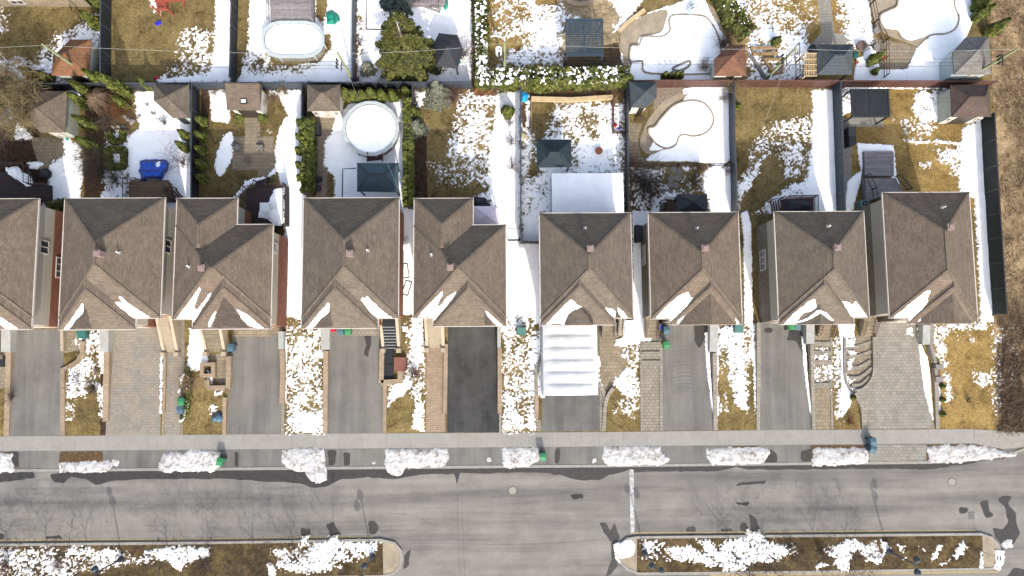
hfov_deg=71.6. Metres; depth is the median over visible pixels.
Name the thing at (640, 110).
door
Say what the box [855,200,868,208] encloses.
air conditioner
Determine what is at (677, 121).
inground pool
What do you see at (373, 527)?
puddle
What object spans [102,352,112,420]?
retaining wall
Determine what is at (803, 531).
road marking
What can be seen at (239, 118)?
cedar
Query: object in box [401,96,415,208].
hedge
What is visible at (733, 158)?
fence
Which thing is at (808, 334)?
retaining wall
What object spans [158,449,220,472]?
snow bank
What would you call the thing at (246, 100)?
shed
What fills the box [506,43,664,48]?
overhead wire
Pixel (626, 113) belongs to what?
fence
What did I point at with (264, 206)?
garden table
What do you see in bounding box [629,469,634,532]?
road marking
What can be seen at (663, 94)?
patio
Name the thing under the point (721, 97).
bare shrub
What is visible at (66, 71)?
shed
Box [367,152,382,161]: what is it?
pool ladder
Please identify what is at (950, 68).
shed
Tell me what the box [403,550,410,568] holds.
puddle
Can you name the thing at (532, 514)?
road
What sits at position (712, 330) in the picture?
retaining wall
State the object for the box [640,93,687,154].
pool deck
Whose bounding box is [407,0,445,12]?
deck
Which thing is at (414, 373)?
bare shrub
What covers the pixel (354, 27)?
fence
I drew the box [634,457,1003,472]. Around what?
puddle
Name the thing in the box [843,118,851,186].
path
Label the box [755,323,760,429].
retaining wall
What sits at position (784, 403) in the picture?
driveway
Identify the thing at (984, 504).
puddle
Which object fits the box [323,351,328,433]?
retaining wall
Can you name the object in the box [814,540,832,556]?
bare shrub
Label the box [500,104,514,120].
cedar
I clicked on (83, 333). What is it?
utility box
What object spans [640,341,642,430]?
edging
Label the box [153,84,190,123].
shed
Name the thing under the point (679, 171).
stepping stone
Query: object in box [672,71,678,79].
cedar
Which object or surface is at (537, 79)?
hedge
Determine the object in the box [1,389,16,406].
bare shrub
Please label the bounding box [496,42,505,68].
utility pole
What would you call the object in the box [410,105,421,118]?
cedar
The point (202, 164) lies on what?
cedar
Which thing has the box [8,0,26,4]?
window
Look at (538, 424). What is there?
edging
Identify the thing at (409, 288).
folded chair
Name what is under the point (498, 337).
retaining wall
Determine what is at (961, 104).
shed
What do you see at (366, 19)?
timber bed
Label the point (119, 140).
hedge
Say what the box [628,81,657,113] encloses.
shed
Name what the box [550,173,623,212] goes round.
patio shelter
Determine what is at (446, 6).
tarp
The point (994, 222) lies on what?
fence
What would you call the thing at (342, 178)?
pipe frame
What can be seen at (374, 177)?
gazebo
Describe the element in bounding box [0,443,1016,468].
verge
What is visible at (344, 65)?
utility pole
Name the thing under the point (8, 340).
retaining wall
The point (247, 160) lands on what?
garden pot
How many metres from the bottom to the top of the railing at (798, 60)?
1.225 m
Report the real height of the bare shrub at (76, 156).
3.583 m
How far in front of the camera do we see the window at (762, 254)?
69.07 m
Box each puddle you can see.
[0,472,34,481]
[9,451,18,466]
[45,535,61,538]
[50,468,533,487]
[234,452,238,466]
[301,528,310,535]
[326,522,340,535]
[327,450,336,464]
[343,453,349,465]
[364,336,370,356]
[368,521,378,534]
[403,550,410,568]
[493,329,496,344]
[528,467,633,479]
[555,448,559,463]
[571,494,582,499]
[600,523,619,541]
[606,541,617,575]
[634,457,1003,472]
[686,526,695,534]
[694,325,706,347]
[721,529,732,531]
[736,481,765,485]
[736,502,748,505]
[740,522,746,530]
[749,514,759,529]
[764,328,772,332]
[764,449,776,462]
[787,330,808,367]
[801,449,810,461]
[959,507,967,513]
[980,500,992,517]
[993,496,1019,544]
[1008,568,1023,575]
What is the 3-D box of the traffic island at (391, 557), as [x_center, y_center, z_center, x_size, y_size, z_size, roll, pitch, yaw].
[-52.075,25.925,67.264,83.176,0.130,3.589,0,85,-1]
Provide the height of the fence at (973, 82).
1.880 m
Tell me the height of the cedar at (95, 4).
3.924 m
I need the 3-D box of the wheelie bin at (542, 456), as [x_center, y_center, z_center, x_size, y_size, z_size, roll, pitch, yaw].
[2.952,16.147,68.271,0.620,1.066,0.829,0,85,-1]
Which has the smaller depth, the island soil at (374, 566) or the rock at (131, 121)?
the island soil at (374, 566)
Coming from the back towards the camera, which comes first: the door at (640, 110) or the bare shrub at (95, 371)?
the door at (640, 110)
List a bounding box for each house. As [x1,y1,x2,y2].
[0,0,91,6]
[0,198,63,358]
[58,197,181,356]
[172,198,287,355]
[301,197,403,352]
[413,197,506,351]
[539,212,633,336]
[641,211,742,337]
[755,211,869,335]
[855,191,978,335]
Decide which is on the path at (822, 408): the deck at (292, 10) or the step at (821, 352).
the step at (821, 352)
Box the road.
[0,452,1023,575]
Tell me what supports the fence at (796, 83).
on the ground at (138, 36)
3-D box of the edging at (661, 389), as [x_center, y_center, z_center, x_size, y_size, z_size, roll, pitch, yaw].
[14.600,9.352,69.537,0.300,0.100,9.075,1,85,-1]
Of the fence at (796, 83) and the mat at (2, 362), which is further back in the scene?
the fence at (796, 83)
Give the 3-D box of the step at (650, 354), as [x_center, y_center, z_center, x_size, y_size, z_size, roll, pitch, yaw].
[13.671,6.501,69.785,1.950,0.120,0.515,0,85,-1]
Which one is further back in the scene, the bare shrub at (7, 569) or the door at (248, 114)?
the door at (248, 114)
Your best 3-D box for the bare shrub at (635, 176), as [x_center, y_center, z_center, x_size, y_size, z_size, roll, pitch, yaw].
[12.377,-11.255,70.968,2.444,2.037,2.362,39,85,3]
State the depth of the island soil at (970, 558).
68.10 m
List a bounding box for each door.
[50,133,68,137]
[71,76,90,82]
[177,118,189,123]
[237,110,258,117]
[323,111,334,117]
[636,108,643,113]
[946,117,975,123]
[962,75,975,79]
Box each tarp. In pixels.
[138,159,168,180]
[326,10,339,24]
[444,0,448,10]
[522,91,528,101]
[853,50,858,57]
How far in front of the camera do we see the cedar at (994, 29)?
71.60 m
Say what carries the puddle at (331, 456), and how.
on the verge
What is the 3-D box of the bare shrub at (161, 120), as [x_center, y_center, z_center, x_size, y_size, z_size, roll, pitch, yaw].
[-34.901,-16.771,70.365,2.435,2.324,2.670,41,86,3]
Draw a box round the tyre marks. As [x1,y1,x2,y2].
[667,346,702,394]
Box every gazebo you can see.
[357,163,399,195]
[433,33,462,74]
[536,139,571,172]
[673,194,706,211]
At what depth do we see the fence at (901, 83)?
71.43 m
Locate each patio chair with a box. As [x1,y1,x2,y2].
[231,141,242,151]
[256,142,264,150]
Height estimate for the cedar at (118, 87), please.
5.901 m
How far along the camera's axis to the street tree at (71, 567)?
64.31 m
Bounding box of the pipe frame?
[342,168,355,196]
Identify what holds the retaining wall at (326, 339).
on the ground at (138, 36)
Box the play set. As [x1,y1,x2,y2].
[151,0,184,16]
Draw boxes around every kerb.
[0,538,402,575]
[14,461,906,471]
[617,533,1000,574]
[907,448,1023,463]
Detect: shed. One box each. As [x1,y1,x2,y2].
[22,91,79,137]
[51,39,98,82]
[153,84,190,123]
[225,83,267,117]
[307,84,342,117]
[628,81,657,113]
[634,225,642,242]
[710,44,746,79]
[937,84,990,123]
[939,36,991,79]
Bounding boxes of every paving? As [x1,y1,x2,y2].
[233,327,282,336]
[332,326,379,335]
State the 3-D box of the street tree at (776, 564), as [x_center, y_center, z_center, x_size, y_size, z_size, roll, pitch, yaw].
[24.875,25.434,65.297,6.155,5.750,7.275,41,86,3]
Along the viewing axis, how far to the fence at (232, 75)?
71.30 m
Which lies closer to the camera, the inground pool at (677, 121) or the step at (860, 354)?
the step at (860, 354)
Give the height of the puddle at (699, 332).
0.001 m
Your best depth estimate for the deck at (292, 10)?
71.60 m
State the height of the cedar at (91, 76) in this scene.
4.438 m
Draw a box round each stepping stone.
[667,181,672,188]
[668,174,674,181]
[670,166,677,172]
[673,182,678,188]
[676,168,681,174]
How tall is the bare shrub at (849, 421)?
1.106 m
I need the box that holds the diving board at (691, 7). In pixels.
[687,2,699,13]
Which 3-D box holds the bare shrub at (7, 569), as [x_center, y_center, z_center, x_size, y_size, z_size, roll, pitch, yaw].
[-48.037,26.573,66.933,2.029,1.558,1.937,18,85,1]
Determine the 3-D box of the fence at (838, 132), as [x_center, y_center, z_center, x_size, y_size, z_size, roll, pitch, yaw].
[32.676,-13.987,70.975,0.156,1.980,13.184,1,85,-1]
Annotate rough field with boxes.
[991,0,1023,432]
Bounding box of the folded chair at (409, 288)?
[403,280,411,295]
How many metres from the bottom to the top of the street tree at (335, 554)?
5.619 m
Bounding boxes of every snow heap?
[27,161,43,169]
[403,236,409,252]
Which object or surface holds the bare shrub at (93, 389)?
on the ground at (138, 36)
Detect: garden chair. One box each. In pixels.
[263,212,269,218]
[269,203,275,208]
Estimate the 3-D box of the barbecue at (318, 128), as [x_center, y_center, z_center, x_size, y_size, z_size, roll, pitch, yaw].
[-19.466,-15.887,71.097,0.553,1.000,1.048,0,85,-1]
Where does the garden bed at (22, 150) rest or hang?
on the ground at (138, 36)
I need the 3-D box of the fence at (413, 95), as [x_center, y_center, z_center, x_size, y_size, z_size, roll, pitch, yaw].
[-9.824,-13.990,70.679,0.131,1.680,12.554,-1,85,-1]
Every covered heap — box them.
[211,412,222,422]
[473,197,490,205]
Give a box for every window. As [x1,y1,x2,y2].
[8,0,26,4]
[39,239,49,254]
[55,257,60,277]
[164,238,171,253]
[274,242,277,253]
[642,244,645,265]
[759,249,765,270]
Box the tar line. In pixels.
[405,540,589,544]
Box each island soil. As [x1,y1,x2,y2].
[0,542,382,575]
[637,536,982,571]
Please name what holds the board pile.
on the snow at (146, 140)
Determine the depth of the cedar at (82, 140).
69.33 m
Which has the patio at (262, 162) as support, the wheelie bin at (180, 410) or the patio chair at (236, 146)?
the patio chair at (236, 146)
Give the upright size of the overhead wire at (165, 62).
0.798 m
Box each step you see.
[641,342,660,346]
[641,352,660,356]
[641,361,660,365]
[814,342,831,345]
[814,351,831,354]
[814,360,831,363]
[815,383,831,386]
[846,340,871,347]
[846,350,871,357]
[846,359,871,369]
[849,367,871,378]
[851,375,870,386]
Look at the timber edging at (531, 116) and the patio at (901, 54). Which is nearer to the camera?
the timber edging at (531, 116)
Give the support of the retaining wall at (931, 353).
on the lawn at (965, 357)
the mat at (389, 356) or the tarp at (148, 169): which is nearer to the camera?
the mat at (389, 356)
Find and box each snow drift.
[5,166,32,186]
[258,187,284,225]
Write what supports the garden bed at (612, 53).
on the ground at (138, 36)
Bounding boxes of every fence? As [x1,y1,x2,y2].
[29,82,190,90]
[99,0,111,75]
[190,82,300,89]
[190,83,199,197]
[228,0,238,81]
[301,82,306,115]
[302,81,411,88]
[351,0,356,81]
[411,81,471,88]
[412,83,414,210]
[520,86,521,242]
[520,241,538,243]
[624,83,628,211]
[632,79,735,87]
[728,80,737,211]
[735,79,848,87]
[831,80,845,210]
[842,80,961,87]
[958,80,997,85]
[981,112,1007,314]
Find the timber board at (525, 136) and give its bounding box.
[522,133,529,139]
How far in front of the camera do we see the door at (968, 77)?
71.15 m
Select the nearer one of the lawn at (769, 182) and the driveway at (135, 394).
the driveway at (135, 394)
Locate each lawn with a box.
[201,90,274,197]
[488,0,562,68]
[737,90,811,212]
[742,0,864,79]
[845,88,974,212]
[927,320,995,431]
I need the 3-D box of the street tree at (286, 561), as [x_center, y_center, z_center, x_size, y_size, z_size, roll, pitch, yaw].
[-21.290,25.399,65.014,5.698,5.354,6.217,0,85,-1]
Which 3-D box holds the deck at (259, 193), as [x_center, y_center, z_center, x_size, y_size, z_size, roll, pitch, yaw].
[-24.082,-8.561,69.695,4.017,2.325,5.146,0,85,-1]
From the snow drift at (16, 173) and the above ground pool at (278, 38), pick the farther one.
the above ground pool at (278, 38)
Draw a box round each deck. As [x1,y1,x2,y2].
[0,162,52,202]
[122,177,182,201]
[242,176,289,227]
[266,0,314,22]
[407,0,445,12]
[620,4,722,68]
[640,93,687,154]
[659,199,676,211]
[769,195,818,214]
[861,173,912,201]
[862,151,893,176]
[869,0,926,46]
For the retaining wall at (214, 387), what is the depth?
68.61 m
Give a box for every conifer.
[43,197,64,211]
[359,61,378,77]
[374,10,442,91]
[379,0,413,16]
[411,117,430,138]
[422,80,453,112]
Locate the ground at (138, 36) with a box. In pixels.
[0,0,1023,452]
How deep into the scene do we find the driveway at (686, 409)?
69.58 m
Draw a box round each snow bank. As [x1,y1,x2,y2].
[0,453,14,472]
[59,460,112,472]
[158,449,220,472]
[281,447,326,483]
[384,448,448,475]
[502,447,539,468]
[602,446,669,466]
[706,446,769,465]
[811,446,868,466]
[926,444,1016,463]
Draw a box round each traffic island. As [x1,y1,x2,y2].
[383,542,400,574]
[618,536,997,571]
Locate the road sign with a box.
[982,551,1002,561]
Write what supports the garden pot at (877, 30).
on the ground at (138, 36)
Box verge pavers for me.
[869,445,926,461]
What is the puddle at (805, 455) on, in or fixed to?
on the verge
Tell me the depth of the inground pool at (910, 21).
73.21 m
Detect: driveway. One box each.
[9,329,63,435]
[105,327,160,435]
[226,334,280,434]
[328,336,382,433]
[447,327,498,432]
[542,325,599,430]
[661,323,712,430]
[758,321,811,429]
[859,320,933,428]
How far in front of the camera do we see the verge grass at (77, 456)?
68.34 m
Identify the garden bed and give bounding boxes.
[0,126,46,183]
[84,103,136,197]
[100,364,105,434]
[202,90,208,127]
[415,136,427,197]
[473,81,497,96]
[522,88,621,133]
[563,43,621,67]
[632,176,660,210]
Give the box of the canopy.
[474,206,499,223]
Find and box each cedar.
[19,66,39,82]
[34,70,56,82]
[65,91,91,109]
[68,79,91,96]
[71,114,98,133]
[74,136,101,153]
[78,9,99,31]
[80,68,102,82]
[86,0,99,10]
[95,71,133,99]
[111,95,131,110]
[137,76,152,91]
[174,140,189,152]
[177,129,189,142]
[194,115,207,126]
[194,130,207,142]
[194,145,208,156]
[194,159,209,170]
[194,173,208,183]
[235,113,245,122]
[257,113,267,121]
[294,146,301,155]
[295,161,300,169]
[296,174,300,181]
[341,87,351,102]
[349,89,359,103]
[358,90,366,101]
[365,87,377,100]
[377,89,387,103]
[388,89,399,102]
[399,86,411,97]
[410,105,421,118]
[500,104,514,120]
[619,73,633,90]
[660,71,667,79]
[667,71,673,79]
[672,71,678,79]
[677,71,683,79]
[735,103,741,109]
[770,35,781,47]
[850,394,856,400]
[866,49,886,65]
[870,67,880,75]
[939,383,946,389]
[939,396,945,401]
[939,411,946,417]
[969,0,991,11]
[970,2,996,23]
[983,17,1011,36]
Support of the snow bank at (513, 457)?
on the verge
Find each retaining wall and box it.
[1,330,16,351]
[3,352,13,435]
[60,330,65,350]
[60,341,86,434]
[99,330,113,351]
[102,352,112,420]
[204,379,226,390]
[222,397,226,434]
[226,356,232,387]
[278,331,285,348]
[279,350,285,402]
[321,329,331,349]
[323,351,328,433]
[379,349,383,382]
[381,371,402,385]
[443,344,447,413]
[497,327,500,347]
[498,348,501,413]
[534,354,540,391]
[535,394,538,418]
[598,383,606,430]
[603,387,614,411]
[618,8,645,32]
[707,325,717,351]
[711,353,717,429]
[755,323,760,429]
[802,325,814,343]
[808,344,815,429]
[843,338,852,392]
[853,337,877,393]
[853,392,866,429]
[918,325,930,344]
[926,324,936,362]
[932,368,939,428]
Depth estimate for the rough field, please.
72.00 m
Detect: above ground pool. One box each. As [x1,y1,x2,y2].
[261,21,326,62]
[342,101,400,157]
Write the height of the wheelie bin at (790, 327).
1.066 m
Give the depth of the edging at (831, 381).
69.62 m
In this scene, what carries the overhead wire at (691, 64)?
attached to the utility pole at (783, 59)
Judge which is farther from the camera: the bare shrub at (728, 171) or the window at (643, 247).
the bare shrub at (728, 171)
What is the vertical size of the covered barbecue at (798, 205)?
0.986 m
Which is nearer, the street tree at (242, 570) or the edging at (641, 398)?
the street tree at (242, 570)
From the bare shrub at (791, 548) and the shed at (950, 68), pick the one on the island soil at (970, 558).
the bare shrub at (791, 548)
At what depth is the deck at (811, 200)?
70.43 m
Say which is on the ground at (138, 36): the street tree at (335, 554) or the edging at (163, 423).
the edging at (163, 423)
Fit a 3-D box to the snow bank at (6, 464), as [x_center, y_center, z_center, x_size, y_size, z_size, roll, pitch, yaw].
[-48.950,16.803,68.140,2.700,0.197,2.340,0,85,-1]
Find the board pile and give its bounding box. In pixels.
[748,52,766,78]
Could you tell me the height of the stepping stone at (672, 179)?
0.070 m
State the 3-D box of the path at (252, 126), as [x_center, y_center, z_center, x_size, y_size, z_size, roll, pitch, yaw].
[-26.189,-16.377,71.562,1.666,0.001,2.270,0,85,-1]
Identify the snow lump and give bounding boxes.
[112,459,118,466]
[1002,539,1012,548]
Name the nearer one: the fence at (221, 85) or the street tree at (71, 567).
the street tree at (71, 567)
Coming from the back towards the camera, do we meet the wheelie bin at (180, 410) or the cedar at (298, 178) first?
the cedar at (298, 178)
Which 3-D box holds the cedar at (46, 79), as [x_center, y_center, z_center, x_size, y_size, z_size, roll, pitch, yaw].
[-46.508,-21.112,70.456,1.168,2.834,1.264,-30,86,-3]
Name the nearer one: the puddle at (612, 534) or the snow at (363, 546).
the snow at (363, 546)
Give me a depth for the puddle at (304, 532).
67.90 m
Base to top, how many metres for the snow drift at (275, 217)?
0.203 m
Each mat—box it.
[0,356,4,366]
[384,349,393,363]
[384,364,393,378]
[394,357,405,370]
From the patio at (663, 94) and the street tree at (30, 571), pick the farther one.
the patio at (663, 94)
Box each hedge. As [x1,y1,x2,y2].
[103,145,128,170]
[105,130,127,145]
[179,367,192,423]
[297,116,317,195]
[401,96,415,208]
[472,0,490,80]
[474,64,629,93]
[711,0,756,42]
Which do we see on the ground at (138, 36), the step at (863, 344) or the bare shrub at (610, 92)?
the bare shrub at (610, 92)
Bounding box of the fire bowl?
[39,168,51,178]
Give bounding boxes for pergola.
[563,18,603,65]
[842,88,890,124]
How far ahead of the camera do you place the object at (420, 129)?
70.80 m
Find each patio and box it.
[32,137,65,169]
[232,136,273,177]
[315,116,331,197]
[557,0,621,60]
[629,124,645,162]
[653,87,687,108]
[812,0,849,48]
[851,117,882,126]
[872,37,915,68]
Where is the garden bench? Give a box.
[565,0,596,7]
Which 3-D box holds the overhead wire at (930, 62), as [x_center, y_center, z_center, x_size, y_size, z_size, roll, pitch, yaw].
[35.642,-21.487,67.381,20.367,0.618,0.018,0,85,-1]
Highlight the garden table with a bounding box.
[260,203,270,211]
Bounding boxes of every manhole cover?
[508,486,516,494]
[948,478,955,486]
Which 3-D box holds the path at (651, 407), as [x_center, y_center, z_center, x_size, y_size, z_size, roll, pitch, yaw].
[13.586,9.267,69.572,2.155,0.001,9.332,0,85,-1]
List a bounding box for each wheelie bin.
[176,406,184,413]
[177,397,185,405]
[215,456,226,465]
[227,343,236,351]
[337,329,344,334]
[344,329,352,334]
[539,451,545,460]
[661,326,669,333]
[661,340,669,348]
[785,325,795,329]
[865,436,876,445]
[866,443,877,453]
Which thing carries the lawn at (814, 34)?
on the ground at (138, 36)
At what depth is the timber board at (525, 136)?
71.56 m
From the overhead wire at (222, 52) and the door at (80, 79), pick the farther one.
the door at (80, 79)
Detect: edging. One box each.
[162,357,166,413]
[162,413,164,434]
[180,423,183,434]
[281,403,284,433]
[383,385,386,433]
[499,414,500,431]
[531,95,612,102]
[531,100,531,132]
[536,419,540,430]
[612,99,624,133]
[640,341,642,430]
[659,337,662,430]
[830,337,832,428]
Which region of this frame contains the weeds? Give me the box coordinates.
[994,0,1023,432]
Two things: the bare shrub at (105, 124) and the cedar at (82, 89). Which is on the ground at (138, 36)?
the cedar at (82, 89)
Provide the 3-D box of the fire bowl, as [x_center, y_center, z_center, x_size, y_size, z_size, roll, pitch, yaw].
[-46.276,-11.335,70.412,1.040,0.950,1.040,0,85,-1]
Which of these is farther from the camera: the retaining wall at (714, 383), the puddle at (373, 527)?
the retaining wall at (714, 383)
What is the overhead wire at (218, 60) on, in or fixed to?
attached to the utility pole at (50, 51)
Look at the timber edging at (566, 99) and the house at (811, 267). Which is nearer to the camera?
the house at (811, 267)
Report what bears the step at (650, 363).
on the path at (651, 407)
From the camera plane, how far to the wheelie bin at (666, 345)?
68.89 m
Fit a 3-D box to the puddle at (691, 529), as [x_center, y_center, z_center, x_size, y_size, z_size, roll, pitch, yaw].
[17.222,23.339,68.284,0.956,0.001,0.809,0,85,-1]
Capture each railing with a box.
[631,163,731,166]
[795,43,810,79]
[869,0,889,77]
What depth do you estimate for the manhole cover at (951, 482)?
68.97 m
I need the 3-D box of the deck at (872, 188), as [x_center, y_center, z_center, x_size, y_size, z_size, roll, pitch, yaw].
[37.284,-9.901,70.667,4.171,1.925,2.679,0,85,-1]
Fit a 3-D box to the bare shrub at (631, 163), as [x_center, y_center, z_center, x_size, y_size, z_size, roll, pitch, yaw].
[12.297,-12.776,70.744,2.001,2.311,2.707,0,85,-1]
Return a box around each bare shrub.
[0,560,12,575]
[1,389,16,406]
[48,555,64,575]
[53,140,119,196]
[55,132,103,182]
[56,367,95,401]
[82,105,121,137]
[83,382,101,394]
[90,366,99,375]
[95,163,126,196]
[99,94,135,121]
[147,110,170,134]
[150,143,203,182]
[170,370,206,395]
[195,555,214,572]
[204,87,219,97]
[262,80,283,113]
[268,78,292,96]
[348,67,362,88]
[353,30,367,47]
[370,68,385,88]
[404,362,425,387]
[411,86,424,101]
[441,28,488,67]
[441,80,465,111]
[464,51,511,109]
[499,130,522,149]
[499,152,522,175]
[578,87,599,98]
[596,79,622,102]
[611,152,681,212]
[629,150,645,167]
[629,164,645,186]
[679,167,712,191]
[689,159,710,178]
[695,55,713,74]
[710,28,735,51]
[716,91,729,104]
[718,74,757,113]
[724,164,731,177]
[782,539,798,554]
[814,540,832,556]
[844,415,857,430]
[966,392,977,407]
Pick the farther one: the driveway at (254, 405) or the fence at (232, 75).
the fence at (232, 75)
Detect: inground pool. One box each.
[629,14,721,74]
[647,100,713,148]
[879,0,959,42]
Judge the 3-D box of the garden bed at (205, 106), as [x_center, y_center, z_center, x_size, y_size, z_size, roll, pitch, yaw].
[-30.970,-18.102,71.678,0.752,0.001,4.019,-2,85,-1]
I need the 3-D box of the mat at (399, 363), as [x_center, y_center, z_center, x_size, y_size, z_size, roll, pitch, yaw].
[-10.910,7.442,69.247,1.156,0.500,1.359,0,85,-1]
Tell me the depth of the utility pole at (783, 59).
67.27 m
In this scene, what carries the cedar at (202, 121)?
on the garden bed at (205, 106)
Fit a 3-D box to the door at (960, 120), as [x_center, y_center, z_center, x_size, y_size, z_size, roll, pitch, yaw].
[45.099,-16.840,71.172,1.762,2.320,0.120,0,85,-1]
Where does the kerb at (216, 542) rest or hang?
on the road
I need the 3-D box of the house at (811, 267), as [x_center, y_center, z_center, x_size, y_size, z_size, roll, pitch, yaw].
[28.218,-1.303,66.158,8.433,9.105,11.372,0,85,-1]
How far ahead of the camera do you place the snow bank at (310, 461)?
68.37 m
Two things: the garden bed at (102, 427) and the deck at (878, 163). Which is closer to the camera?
the garden bed at (102, 427)
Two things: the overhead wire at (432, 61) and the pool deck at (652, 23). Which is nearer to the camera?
the overhead wire at (432, 61)
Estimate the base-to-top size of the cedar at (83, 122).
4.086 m
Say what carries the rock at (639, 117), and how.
on the ground at (138, 36)
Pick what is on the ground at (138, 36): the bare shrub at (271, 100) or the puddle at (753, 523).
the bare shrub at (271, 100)
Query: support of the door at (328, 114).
in the shed at (325, 101)
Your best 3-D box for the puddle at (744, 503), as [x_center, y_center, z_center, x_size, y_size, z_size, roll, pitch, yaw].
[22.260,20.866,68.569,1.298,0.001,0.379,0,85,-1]
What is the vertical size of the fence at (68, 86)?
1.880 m
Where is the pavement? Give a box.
[0,429,973,450]
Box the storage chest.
[843,126,856,148]
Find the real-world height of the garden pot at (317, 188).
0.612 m
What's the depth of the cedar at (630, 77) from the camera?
70.35 m
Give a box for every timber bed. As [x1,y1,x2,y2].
[366,0,381,29]
[750,46,777,55]
[762,58,783,74]
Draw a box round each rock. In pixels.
[129,118,135,124]
[634,114,643,122]
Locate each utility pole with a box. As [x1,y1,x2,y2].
[41,43,72,65]
[335,52,353,81]
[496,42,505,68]
[765,47,796,79]
[982,47,1018,70]
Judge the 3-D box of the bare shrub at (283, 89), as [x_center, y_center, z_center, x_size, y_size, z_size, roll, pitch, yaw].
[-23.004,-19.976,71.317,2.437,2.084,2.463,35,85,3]
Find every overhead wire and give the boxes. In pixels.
[46,45,336,53]
[55,57,253,64]
[62,61,292,68]
[65,54,308,61]
[339,43,502,53]
[339,52,493,61]
[349,59,495,68]
[370,55,498,64]
[500,55,780,60]
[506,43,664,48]
[508,59,757,64]
[511,52,731,57]
[734,58,788,210]
[787,64,996,66]
[789,57,995,59]
[801,61,982,62]
[810,49,1008,50]
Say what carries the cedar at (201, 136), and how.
on the lawn at (229, 183)
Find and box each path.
[0,352,5,388]
[64,330,84,352]
[163,320,183,434]
[210,353,231,388]
[245,118,259,135]
[322,117,335,129]
[426,348,444,432]
[599,325,626,393]
[600,393,602,430]
[642,335,659,430]
[814,335,830,428]
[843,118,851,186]
[846,334,874,388]
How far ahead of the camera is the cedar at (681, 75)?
71.45 m
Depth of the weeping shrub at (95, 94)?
70.22 m
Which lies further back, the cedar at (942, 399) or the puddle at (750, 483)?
the cedar at (942, 399)
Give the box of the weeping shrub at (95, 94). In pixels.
[85,86,113,115]
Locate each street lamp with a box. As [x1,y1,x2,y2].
[91,556,124,575]
[359,553,374,575]
[642,550,664,573]
[886,548,920,575]
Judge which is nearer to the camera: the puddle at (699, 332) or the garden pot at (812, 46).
the puddle at (699, 332)
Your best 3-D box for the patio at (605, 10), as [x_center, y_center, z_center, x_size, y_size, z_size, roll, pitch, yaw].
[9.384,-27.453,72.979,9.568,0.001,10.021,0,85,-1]
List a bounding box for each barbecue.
[314,123,321,135]
[784,200,812,210]
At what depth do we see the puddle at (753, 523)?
68.41 m
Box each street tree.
[0,522,82,575]
[0,524,34,575]
[26,516,107,575]
[114,524,192,575]
[171,528,227,575]
[213,536,277,575]
[244,533,309,575]
[287,532,349,575]
[709,539,777,575]
[747,528,822,575]
[794,530,874,575]
[828,528,892,575]
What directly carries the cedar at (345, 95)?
on the ground at (138, 36)
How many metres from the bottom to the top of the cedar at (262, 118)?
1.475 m
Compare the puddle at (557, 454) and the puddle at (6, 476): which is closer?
the puddle at (6, 476)
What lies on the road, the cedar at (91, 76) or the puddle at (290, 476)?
the puddle at (290, 476)
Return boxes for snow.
[0,0,1017,435]
[0,534,381,575]
[613,528,1004,574]
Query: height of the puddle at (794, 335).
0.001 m
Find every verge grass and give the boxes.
[59,451,102,462]
[732,446,756,447]
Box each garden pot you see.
[244,157,250,163]
[315,185,320,191]
[595,147,602,153]
[808,44,815,52]
[856,40,866,49]
[873,26,880,33]
[873,44,879,50]
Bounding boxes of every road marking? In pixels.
[1,536,372,540]
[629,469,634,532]
[630,530,975,533]
[709,571,997,575]
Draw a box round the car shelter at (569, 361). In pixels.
[541,325,597,395]
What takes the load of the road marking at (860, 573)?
on the road
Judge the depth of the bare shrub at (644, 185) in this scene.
69.67 m
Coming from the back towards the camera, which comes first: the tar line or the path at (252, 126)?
the path at (252, 126)
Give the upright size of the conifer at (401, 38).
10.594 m
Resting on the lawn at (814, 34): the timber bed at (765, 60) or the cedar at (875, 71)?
the timber bed at (765, 60)
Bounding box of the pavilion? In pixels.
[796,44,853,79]
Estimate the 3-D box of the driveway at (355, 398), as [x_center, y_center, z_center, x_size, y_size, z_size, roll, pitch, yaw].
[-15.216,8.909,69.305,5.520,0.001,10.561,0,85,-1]
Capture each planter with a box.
[200,362,216,377]
[671,60,691,71]
[933,364,943,381]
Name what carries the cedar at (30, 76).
on the ground at (138, 36)
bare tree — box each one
[0,48,52,141]
[0,106,21,151]
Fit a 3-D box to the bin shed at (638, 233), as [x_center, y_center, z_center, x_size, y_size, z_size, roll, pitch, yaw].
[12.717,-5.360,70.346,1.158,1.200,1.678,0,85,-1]
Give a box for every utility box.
[76,330,90,337]
[516,327,525,334]
[733,325,743,332]
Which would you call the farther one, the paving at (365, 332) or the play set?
the play set
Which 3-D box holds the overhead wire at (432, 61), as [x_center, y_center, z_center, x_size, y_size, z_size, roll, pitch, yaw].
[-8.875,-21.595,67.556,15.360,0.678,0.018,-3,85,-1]

